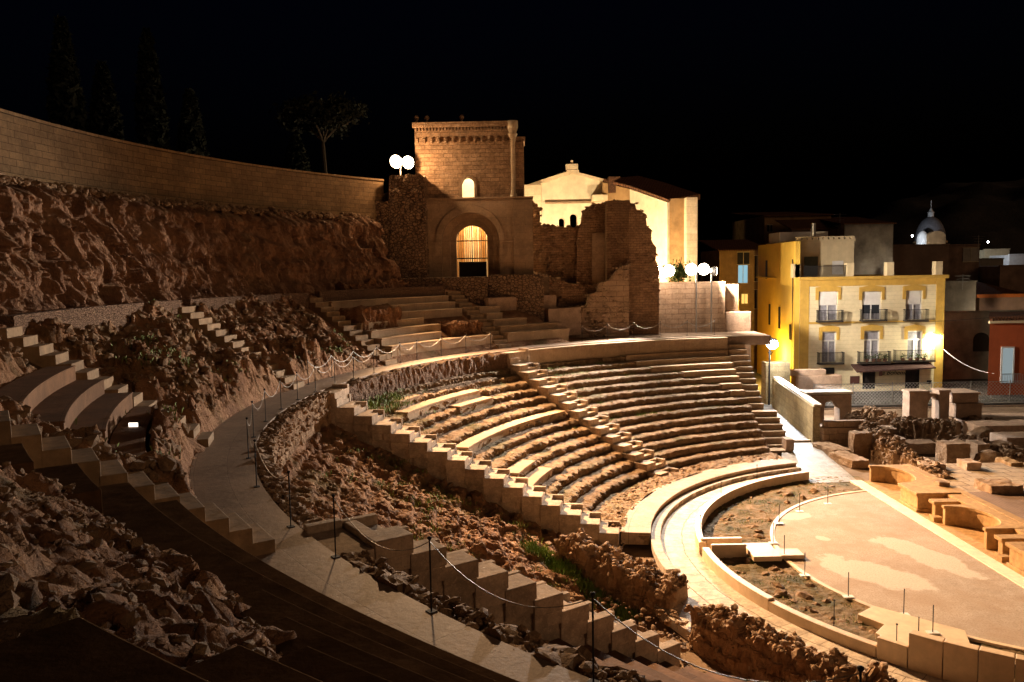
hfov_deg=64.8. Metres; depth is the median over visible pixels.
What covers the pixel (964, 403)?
stepped plinth
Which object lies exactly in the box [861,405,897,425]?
ruin wall
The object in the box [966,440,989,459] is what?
stone block
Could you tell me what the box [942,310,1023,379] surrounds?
courtyard wall
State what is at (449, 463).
stairs
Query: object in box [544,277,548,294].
gate terrace
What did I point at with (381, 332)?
stone bench
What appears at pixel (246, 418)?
chain post
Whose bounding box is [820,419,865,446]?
broken wall
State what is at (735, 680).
stone tier
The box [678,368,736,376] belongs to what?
stone bench
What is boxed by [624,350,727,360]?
stone bench
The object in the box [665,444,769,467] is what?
seat tier
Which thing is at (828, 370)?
door
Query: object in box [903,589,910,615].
rope post
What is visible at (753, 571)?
dirt strip
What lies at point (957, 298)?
town house
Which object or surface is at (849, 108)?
sky
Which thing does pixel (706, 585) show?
passage paving
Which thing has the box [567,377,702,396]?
seat tier
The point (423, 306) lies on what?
stone bench
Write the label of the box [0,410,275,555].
stairs
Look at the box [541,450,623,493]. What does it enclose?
seat tier
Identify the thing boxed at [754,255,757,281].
window
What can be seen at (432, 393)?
seat tier
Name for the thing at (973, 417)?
ruin wall
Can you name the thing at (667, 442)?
seat tier
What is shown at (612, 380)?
seat tier
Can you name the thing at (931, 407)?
field wall
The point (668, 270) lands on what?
floodlight
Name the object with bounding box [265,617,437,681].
stone bench
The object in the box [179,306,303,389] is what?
stairs
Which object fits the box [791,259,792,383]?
drain pipe
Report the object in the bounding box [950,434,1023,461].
ruin wall
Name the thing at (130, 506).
stone bench
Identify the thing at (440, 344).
stone bench
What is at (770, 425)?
stairs
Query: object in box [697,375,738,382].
stone bench
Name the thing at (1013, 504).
stage floor
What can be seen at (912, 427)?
ruin wall
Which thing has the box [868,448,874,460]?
stone block
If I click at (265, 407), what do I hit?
chain post
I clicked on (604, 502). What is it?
seat tier
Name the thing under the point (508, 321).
stone bench
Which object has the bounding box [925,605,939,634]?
rope post
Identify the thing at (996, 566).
stage kerb
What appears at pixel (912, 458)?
ruin wall
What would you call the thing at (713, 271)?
floodlight
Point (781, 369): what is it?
stone pier
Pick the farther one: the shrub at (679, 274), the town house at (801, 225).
the town house at (801, 225)
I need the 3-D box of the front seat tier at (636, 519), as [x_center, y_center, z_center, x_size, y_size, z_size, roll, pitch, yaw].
[8.363,6.877,37.549,4.274,0.601,16.554,3,7,41]
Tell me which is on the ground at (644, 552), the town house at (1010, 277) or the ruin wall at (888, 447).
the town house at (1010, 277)
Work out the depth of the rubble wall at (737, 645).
20.83 m
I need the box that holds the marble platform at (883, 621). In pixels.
[858,606,969,642]
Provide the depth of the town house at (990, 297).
86.08 m
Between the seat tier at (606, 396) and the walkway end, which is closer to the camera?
the seat tier at (606, 396)
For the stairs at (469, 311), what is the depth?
49.94 m
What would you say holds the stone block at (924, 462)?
on the old paving at (964, 479)
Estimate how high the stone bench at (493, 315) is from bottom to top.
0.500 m
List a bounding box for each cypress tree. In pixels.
[45,14,90,131]
[86,59,124,139]
[131,26,171,149]
[176,88,209,156]
[282,135,311,171]
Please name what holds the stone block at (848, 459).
on the stage ground at (861, 473)
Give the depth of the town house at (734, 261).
81.89 m
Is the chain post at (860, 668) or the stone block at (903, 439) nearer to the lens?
the chain post at (860, 668)
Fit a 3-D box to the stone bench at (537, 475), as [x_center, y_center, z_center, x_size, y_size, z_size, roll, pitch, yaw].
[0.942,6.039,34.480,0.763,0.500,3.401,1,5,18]
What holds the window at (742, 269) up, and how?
in the town house at (734, 261)
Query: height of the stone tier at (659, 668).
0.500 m
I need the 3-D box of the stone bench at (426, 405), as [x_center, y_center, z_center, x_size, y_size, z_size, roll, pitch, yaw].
[-3.504,3.058,38.711,0.946,0.500,7.178,1,5,25]
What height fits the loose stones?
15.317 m
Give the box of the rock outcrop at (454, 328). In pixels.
[438,319,482,336]
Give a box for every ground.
[615,456,781,681]
[820,406,1023,480]
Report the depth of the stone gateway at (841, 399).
51.38 m
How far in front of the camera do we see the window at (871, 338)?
66.50 m
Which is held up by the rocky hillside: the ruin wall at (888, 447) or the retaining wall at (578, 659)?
the retaining wall at (578, 659)
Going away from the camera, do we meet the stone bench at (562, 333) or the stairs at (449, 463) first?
the stairs at (449, 463)
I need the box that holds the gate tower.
[412,114,533,276]
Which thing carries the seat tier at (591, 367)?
on the rocky hillside
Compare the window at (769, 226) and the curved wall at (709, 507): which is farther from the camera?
the window at (769, 226)
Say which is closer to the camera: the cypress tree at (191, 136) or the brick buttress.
the brick buttress
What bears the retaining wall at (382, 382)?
on the rocky hillside
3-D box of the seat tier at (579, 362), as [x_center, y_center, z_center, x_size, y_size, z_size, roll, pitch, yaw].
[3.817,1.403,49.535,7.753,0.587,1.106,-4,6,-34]
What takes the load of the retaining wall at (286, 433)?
on the rocky hillside
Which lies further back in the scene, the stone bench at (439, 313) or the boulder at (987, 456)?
the stone bench at (439, 313)
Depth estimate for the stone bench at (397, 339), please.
43.59 m
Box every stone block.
[812,441,850,455]
[828,450,868,468]
[848,430,872,458]
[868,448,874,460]
[880,425,897,434]
[894,435,905,443]
[905,439,935,453]
[917,460,945,469]
[934,479,949,486]
[935,439,970,462]
[957,458,981,470]
[963,420,1023,434]
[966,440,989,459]
[974,478,1022,493]
[990,432,1023,447]
[994,457,1023,466]
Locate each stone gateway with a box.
[800,389,852,423]
[902,388,950,419]
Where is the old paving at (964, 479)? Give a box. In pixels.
[917,463,1023,491]
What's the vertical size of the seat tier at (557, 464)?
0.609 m
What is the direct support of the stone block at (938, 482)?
on the stage front
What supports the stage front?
on the stage ground at (861, 473)
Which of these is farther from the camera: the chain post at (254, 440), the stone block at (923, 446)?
the stone block at (923, 446)
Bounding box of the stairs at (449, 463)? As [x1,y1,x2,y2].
[323,384,619,547]
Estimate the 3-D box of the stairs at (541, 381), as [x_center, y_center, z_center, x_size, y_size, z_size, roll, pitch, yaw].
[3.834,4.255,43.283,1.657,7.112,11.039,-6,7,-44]
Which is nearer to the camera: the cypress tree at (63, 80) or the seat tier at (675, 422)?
the seat tier at (675, 422)
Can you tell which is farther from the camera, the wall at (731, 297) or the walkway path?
the wall at (731, 297)
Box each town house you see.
[699,239,759,368]
[731,212,832,244]
[775,219,838,238]
[819,217,896,274]
[893,244,949,280]
[944,280,976,310]
[948,244,980,280]
[975,281,1023,310]
[978,265,1023,292]
[979,249,1008,257]
[979,258,1003,265]
[989,254,1023,264]
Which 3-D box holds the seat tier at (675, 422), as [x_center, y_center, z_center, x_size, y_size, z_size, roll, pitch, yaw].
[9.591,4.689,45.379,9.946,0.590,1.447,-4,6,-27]
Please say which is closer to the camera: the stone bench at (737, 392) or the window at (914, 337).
the stone bench at (737, 392)
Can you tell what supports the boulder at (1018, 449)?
on the stage ground at (861, 473)
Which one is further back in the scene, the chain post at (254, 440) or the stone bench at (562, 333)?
the stone bench at (562, 333)
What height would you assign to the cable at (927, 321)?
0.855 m
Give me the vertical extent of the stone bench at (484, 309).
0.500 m
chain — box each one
[254,442,287,478]
[333,498,428,550]
[430,541,591,607]
[593,598,858,681]
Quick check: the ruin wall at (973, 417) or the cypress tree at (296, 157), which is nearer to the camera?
the ruin wall at (973, 417)
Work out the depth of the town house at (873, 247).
87.54 m
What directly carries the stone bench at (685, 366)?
on the rocky hillside
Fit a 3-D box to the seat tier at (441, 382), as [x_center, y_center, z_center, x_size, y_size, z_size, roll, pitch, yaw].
[-4.173,2.364,39.978,1.864,0.606,14.810,2,6,27]
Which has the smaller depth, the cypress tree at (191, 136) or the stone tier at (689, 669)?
the stone tier at (689, 669)
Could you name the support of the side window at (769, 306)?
in the yellow house at (835, 298)
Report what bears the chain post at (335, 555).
on the walkway path
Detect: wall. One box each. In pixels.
[0,108,383,220]
[0,300,181,334]
[183,293,308,310]
[253,391,331,530]
[314,286,444,301]
[338,549,661,681]
[344,352,507,400]
[529,337,727,363]
[533,200,611,307]
[552,528,689,621]
[659,281,750,360]
[684,603,898,681]
[695,471,808,556]
[702,547,773,610]
[769,600,876,657]
[772,376,821,441]
[790,369,841,401]
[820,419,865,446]
[824,405,1023,409]
[843,410,916,464]
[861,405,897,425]
[877,630,1023,681]
[889,415,962,441]
[898,451,954,478]
[930,415,992,432]
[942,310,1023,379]
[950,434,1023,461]
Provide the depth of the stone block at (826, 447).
45.32 m
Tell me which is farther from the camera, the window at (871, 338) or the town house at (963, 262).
the town house at (963, 262)
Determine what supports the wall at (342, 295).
on the rocky hillside
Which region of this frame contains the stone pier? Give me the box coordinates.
[761,361,789,404]
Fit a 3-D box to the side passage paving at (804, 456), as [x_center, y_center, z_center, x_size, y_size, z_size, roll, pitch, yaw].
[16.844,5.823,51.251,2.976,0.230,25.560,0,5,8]
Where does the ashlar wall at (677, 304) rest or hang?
on the rocky hillside
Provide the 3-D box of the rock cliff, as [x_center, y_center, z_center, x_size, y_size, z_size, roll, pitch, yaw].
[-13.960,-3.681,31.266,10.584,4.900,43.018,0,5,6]
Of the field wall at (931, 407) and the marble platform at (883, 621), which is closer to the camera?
the marble platform at (883, 621)
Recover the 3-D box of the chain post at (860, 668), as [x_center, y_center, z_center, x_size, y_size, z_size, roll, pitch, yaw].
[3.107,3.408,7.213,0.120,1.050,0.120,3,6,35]
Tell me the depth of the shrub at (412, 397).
37.33 m
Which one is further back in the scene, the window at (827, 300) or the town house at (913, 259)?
the town house at (913, 259)
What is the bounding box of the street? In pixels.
[752,369,1023,407]
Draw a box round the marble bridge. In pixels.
[700,537,803,561]
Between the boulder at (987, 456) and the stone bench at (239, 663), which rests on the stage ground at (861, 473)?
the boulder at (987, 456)
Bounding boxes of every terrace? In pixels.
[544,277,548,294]
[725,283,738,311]
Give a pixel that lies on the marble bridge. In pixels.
(726, 547)
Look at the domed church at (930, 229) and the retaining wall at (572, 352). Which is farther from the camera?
the domed church at (930, 229)
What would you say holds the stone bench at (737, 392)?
on the rocky hillside
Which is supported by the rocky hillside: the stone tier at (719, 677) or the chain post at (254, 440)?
the stone tier at (719, 677)
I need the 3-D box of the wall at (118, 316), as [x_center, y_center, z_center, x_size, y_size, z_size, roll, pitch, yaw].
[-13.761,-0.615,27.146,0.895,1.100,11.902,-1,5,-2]
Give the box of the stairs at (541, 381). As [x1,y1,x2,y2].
[502,348,678,477]
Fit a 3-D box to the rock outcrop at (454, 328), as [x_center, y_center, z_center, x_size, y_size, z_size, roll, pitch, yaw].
[-3.082,-0.798,47.959,1.610,1.083,2.592,3,7,41]
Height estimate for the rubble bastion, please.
8.604 m
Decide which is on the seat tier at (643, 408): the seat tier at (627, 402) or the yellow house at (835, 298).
the seat tier at (627, 402)
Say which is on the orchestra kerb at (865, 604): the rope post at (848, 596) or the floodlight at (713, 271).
the rope post at (848, 596)
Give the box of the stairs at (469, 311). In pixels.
[446,291,510,348]
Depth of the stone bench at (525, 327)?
50.71 m
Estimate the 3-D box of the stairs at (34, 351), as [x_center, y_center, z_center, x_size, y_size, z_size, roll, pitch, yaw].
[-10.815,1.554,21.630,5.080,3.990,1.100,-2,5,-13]
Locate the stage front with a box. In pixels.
[864,464,1023,576]
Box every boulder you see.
[965,426,994,440]
[974,449,1003,462]
[989,440,1014,445]
[1002,445,1023,452]
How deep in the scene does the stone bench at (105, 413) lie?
18.29 m
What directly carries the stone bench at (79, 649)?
on the rocky hillside
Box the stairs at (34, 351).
[0,326,213,446]
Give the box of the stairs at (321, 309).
[308,297,396,365]
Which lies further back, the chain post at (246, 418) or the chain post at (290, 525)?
the chain post at (246, 418)
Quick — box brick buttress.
[568,199,660,337]
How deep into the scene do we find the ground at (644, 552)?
24.03 m
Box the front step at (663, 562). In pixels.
[651,466,800,573]
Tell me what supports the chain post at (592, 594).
on the walkway path
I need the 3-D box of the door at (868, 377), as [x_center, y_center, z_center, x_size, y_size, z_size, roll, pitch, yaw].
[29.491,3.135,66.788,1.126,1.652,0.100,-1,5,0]
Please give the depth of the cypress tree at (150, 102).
56.15 m
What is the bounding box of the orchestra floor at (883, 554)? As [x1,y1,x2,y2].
[774,491,1023,646]
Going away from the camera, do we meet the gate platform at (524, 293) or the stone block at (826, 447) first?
the stone block at (826, 447)
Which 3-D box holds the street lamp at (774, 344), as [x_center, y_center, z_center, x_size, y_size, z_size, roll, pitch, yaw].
[19.320,2.418,60.116,0.830,5.389,0.958,-5,6,-36]
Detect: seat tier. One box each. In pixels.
[364,368,510,407]
[368,374,518,414]
[384,380,528,421]
[403,388,538,429]
[420,394,547,436]
[437,402,558,444]
[456,412,567,450]
[473,417,579,459]
[491,425,589,468]
[507,433,600,476]
[528,441,611,485]
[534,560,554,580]
[539,356,625,368]
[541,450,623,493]
[543,360,635,375]
[549,366,650,382]
[557,459,633,502]
[558,371,683,389]
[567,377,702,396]
[574,468,647,511]
[578,383,720,403]
[588,389,730,410]
[592,477,648,511]
[598,396,747,417]
[601,452,796,544]
[609,403,751,425]
[620,411,754,433]
[631,419,757,441]
[643,427,761,449]
[654,436,765,458]
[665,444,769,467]
[677,454,760,475]
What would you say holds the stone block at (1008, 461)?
on the old paving at (964, 479)
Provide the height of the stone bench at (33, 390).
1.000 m
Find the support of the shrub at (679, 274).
on the wall at (731, 297)
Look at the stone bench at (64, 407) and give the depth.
17.49 m
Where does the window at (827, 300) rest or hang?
in the yellow house at (835, 298)
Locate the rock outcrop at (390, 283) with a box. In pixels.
[335,277,408,289]
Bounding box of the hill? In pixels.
[697,179,1023,281]
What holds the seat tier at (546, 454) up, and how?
on the rocky hillside
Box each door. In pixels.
[821,367,833,373]
[832,261,842,273]
[862,372,874,388]
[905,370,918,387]
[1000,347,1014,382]
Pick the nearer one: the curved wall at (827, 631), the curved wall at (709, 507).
the curved wall at (827, 631)
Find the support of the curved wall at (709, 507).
on the ground at (644, 552)
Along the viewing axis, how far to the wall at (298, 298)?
36.95 m
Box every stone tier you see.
[549,638,611,666]
[584,644,663,681]
[606,650,679,681]
[633,656,694,681]
[659,661,708,681]
[682,666,721,681]
[705,672,733,681]
[727,675,745,681]
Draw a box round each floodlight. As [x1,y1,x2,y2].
[389,155,413,174]
[659,264,674,276]
[685,263,709,332]
[709,266,716,332]
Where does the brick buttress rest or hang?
on the rocky hillside
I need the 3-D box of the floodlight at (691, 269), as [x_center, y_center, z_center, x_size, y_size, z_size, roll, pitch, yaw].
[13.159,-2.908,57.458,1.808,5.275,0.450,-1,5,-5]
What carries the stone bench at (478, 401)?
on the seat tier at (423, 421)
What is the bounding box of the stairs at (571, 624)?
[303,513,680,666]
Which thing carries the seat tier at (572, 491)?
on the rocky hillside
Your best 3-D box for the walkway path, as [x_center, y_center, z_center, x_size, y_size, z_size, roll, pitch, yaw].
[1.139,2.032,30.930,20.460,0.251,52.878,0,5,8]
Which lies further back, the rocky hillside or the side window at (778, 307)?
the side window at (778, 307)
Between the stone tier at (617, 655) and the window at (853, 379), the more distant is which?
the window at (853, 379)
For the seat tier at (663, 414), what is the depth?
46.27 m
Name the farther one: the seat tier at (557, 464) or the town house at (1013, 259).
the town house at (1013, 259)
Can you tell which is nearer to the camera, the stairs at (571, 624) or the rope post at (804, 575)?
the stairs at (571, 624)
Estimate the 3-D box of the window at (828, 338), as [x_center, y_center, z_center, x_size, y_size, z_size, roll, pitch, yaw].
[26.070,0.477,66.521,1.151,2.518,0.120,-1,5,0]
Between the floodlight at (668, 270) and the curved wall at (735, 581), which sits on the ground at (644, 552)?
the curved wall at (735, 581)
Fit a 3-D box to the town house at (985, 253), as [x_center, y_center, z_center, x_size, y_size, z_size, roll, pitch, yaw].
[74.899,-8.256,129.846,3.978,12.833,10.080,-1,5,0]
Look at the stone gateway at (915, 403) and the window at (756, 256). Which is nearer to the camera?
the stone gateway at (915, 403)
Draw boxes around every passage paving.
[654,470,950,681]
[763,403,855,484]
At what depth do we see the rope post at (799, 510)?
34.21 m
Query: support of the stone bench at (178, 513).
on the rocky hillside
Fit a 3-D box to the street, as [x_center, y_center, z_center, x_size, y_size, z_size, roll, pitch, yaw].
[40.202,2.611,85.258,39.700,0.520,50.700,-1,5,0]
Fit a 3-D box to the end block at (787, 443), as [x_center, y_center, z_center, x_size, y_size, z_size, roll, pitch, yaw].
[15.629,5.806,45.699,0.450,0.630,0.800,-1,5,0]
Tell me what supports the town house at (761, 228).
on the ground at (644, 552)
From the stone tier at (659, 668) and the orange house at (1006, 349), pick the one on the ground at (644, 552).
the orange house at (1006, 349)
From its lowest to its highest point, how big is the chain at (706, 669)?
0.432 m
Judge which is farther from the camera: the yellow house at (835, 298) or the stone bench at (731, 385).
the yellow house at (835, 298)
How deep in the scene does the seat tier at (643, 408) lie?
46.92 m
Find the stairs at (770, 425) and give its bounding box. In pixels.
[728,344,792,455]
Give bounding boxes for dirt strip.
[702,476,1023,681]
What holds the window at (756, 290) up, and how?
in the town house at (734, 261)
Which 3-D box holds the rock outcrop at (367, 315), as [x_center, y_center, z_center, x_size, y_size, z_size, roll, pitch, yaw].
[-7.736,-1.142,44.169,2.031,1.788,3.330,2,6,32]
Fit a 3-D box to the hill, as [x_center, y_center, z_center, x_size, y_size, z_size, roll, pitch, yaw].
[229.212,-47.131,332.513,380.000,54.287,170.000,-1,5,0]
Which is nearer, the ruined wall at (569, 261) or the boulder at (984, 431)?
the boulder at (984, 431)
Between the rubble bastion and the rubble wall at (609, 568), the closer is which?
the rubble wall at (609, 568)
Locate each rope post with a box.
[768,522,777,543]
[774,504,783,523]
[795,493,803,511]
[799,560,810,576]
[842,572,854,597]
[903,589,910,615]
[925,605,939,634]
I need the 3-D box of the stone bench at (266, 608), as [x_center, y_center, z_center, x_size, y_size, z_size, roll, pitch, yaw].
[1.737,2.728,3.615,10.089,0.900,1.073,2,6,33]
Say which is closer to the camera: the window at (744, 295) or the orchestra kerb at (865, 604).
the orchestra kerb at (865, 604)
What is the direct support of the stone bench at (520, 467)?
on the rocky hillside
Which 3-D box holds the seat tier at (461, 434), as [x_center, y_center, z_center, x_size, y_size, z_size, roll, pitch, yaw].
[-0.958,4.125,38.496,1.694,0.594,12.511,2,6,27]
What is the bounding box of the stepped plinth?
[949,388,1023,430]
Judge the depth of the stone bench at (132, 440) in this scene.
17.60 m
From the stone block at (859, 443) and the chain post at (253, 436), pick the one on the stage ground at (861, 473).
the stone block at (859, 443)
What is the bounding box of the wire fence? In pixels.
[813,380,1023,404]
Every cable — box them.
[855,313,1023,322]
[944,350,993,373]
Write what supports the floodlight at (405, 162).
on the rubble bastion
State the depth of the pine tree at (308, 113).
56.82 m
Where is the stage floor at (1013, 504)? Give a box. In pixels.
[968,491,1023,518]
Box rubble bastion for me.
[375,173,429,279]
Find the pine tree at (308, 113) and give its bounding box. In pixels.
[269,91,371,173]
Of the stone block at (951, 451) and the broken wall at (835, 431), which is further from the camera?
the broken wall at (835, 431)
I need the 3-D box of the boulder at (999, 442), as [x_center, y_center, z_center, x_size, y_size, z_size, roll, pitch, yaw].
[26.524,5.866,43.603,1.432,1.012,1.499,-5,6,-37]
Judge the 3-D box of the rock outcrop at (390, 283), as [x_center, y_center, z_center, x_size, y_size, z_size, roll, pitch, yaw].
[-8.478,-3.164,48.011,1.810,1.376,5.332,3,6,38]
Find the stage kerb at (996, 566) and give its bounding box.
[850,480,1023,587]
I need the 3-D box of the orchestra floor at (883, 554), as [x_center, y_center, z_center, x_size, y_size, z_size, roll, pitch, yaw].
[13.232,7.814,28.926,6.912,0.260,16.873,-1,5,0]
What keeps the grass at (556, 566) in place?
on the rocky hillside
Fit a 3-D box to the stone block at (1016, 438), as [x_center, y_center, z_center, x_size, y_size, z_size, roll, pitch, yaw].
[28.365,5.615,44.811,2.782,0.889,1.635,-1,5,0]
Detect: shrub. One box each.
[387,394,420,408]
[662,256,690,281]
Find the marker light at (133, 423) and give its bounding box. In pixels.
[128,421,139,426]
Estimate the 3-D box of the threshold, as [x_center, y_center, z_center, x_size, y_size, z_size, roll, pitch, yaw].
[17.041,5.949,47.972,2.030,0.140,0.200,-1,5,0]
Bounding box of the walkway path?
[190,334,733,681]
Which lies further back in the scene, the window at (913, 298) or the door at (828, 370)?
the door at (828, 370)
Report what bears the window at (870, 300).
in the yellow house at (835, 298)
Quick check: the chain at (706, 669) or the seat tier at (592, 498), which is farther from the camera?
the seat tier at (592, 498)
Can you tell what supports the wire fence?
on the street
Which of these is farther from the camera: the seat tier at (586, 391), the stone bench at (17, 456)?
the seat tier at (586, 391)
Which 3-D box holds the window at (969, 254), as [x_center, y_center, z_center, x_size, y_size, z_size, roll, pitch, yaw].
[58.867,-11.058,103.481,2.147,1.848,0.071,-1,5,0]
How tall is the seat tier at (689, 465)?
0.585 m
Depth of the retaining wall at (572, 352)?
51.34 m
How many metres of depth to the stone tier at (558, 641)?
15.52 m
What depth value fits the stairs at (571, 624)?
15.26 m
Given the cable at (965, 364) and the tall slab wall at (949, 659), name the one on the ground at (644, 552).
the tall slab wall at (949, 659)
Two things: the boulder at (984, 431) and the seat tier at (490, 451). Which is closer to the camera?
the seat tier at (490, 451)
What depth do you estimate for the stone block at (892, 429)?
48.36 m
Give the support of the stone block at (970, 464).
on the old paving at (964, 479)
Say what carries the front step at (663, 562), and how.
on the passage paving at (706, 585)
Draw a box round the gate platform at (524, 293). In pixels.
[401,274,580,335]
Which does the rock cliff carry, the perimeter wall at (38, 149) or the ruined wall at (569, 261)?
the perimeter wall at (38, 149)
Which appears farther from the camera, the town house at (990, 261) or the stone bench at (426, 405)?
the town house at (990, 261)
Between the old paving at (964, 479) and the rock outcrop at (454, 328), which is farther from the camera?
the rock outcrop at (454, 328)
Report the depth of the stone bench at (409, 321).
45.18 m
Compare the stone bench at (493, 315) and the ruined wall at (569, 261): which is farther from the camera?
the ruined wall at (569, 261)
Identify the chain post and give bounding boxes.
[245,417,250,458]
[251,401,255,437]
[253,439,259,487]
[264,388,267,421]
[287,470,294,527]
[331,494,340,558]
[425,536,437,613]
[587,592,600,681]
[857,665,863,681]
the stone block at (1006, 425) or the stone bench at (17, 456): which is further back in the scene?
the stone block at (1006, 425)
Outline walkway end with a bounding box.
[585,331,770,344]
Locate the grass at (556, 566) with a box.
[74,300,863,627]
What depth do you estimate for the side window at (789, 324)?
67.27 m
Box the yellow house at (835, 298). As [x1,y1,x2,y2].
[756,223,948,391]
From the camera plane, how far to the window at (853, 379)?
66.53 m
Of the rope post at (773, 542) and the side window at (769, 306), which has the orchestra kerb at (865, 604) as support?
the rope post at (773, 542)
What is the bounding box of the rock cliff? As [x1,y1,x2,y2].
[0,180,400,315]
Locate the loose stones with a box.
[0,172,876,665]
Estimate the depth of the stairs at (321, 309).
41.58 m
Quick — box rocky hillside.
[0,288,770,668]
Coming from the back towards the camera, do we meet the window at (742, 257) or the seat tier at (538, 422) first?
the window at (742, 257)
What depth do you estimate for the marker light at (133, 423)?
18.27 m
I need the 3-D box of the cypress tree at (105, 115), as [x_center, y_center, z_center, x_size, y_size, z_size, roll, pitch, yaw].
[-27.111,-13.901,53.949,2.634,9.584,2.580,-1,5,0]
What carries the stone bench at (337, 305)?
on the rocky hillside
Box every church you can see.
[524,159,699,281]
[913,200,947,243]
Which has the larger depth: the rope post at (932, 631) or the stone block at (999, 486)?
the stone block at (999, 486)
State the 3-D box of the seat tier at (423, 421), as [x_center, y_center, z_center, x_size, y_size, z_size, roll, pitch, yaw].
[-2.240,3.421,39.088,1.774,0.598,13.431,2,6,27]
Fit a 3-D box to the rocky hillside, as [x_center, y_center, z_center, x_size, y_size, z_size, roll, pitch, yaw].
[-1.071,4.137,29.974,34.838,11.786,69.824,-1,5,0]
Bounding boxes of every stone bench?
[0,365,75,410]
[0,443,34,473]
[0,617,209,681]
[32,379,104,429]
[34,463,102,512]
[70,392,132,443]
[99,482,497,681]
[109,406,152,456]
[152,500,518,681]
[185,645,322,681]
[233,590,471,681]
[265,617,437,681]
[278,646,390,681]
[326,295,448,310]
[351,318,423,330]
[362,324,440,338]
[371,331,441,347]
[381,334,492,356]
[391,302,455,310]
[394,389,480,419]
[401,308,462,318]
[448,396,492,413]
[456,410,565,452]
[476,306,499,312]
[480,312,502,318]
[487,317,526,326]
[493,322,557,333]
[500,328,568,341]
[508,459,534,476]
[525,467,552,485]
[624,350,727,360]
[630,355,730,366]
[645,361,733,372]
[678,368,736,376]
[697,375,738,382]
[716,381,741,389]
[725,389,745,396]
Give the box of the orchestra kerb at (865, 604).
[770,490,1023,651]
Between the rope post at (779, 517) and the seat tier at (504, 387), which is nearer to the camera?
the rope post at (779, 517)
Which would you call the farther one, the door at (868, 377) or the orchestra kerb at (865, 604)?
the door at (868, 377)
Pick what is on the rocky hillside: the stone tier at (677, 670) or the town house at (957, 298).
the stone tier at (677, 670)
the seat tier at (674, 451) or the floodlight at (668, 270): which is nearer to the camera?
the seat tier at (674, 451)
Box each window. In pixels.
[737,252,749,264]
[738,264,747,283]
[741,293,747,303]
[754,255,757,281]
[754,289,757,308]
[765,260,767,278]
[767,224,772,231]
[768,304,770,324]
[778,307,779,328]
[789,324,790,339]
[819,292,836,319]
[822,332,835,361]
[850,376,859,383]
[862,292,880,318]
[864,331,878,360]
[906,291,921,318]
[907,331,921,358]
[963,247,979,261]
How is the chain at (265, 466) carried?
hanging from the chain post at (254, 440)
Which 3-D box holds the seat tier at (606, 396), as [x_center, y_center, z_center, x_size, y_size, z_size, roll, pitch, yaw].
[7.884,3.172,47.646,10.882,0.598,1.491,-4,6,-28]
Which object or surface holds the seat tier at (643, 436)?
on the seat tier at (667, 442)
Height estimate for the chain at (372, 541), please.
0.432 m
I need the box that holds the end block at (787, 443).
[782,437,793,449]
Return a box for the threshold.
[794,439,810,441]
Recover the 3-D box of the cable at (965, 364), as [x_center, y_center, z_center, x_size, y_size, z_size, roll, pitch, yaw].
[36.602,1.627,64.694,0.054,1.719,3.743,-6,7,-43]
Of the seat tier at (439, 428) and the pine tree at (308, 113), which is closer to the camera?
the seat tier at (439, 428)
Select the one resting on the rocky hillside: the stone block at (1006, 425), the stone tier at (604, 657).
the stone tier at (604, 657)
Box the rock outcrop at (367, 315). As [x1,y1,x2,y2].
[339,303,401,330]
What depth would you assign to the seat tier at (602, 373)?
48.78 m
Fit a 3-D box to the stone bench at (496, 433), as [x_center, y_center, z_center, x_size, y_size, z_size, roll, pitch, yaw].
[-0.045,4.337,38.783,1.266,0.500,10.077,2,6,29]
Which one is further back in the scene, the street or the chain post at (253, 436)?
the street
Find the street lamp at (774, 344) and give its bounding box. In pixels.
[767,337,777,404]
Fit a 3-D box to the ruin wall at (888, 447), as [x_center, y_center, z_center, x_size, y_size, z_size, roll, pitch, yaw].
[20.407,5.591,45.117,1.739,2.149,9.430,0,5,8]
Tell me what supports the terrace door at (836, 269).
in the yellow house at (835, 298)
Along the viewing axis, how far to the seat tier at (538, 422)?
39.99 m
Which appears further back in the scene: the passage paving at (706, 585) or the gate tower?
the gate tower
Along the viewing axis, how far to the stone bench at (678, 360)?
51.94 m
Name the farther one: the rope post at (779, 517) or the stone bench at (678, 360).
the stone bench at (678, 360)
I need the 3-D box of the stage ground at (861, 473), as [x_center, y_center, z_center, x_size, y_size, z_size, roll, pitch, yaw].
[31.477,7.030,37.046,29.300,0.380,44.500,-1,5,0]
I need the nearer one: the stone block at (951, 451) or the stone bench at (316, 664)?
the stone bench at (316, 664)
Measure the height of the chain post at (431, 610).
1.050 m
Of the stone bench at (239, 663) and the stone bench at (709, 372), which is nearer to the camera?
the stone bench at (239, 663)
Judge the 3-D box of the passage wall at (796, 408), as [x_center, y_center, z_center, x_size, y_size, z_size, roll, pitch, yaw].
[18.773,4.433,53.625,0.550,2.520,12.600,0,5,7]
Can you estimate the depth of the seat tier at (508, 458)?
38.20 m
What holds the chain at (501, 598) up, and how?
hanging from the chain post at (592, 594)
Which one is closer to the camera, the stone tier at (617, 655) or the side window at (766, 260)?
the stone tier at (617, 655)
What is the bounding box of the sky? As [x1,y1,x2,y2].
[0,0,1023,264]
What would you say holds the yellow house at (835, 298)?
on the ground at (644, 552)
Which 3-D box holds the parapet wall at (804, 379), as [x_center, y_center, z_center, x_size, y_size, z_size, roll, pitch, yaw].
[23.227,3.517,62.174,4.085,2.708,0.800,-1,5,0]
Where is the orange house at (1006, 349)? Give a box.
[987,311,1023,394]
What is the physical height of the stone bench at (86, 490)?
0.900 m

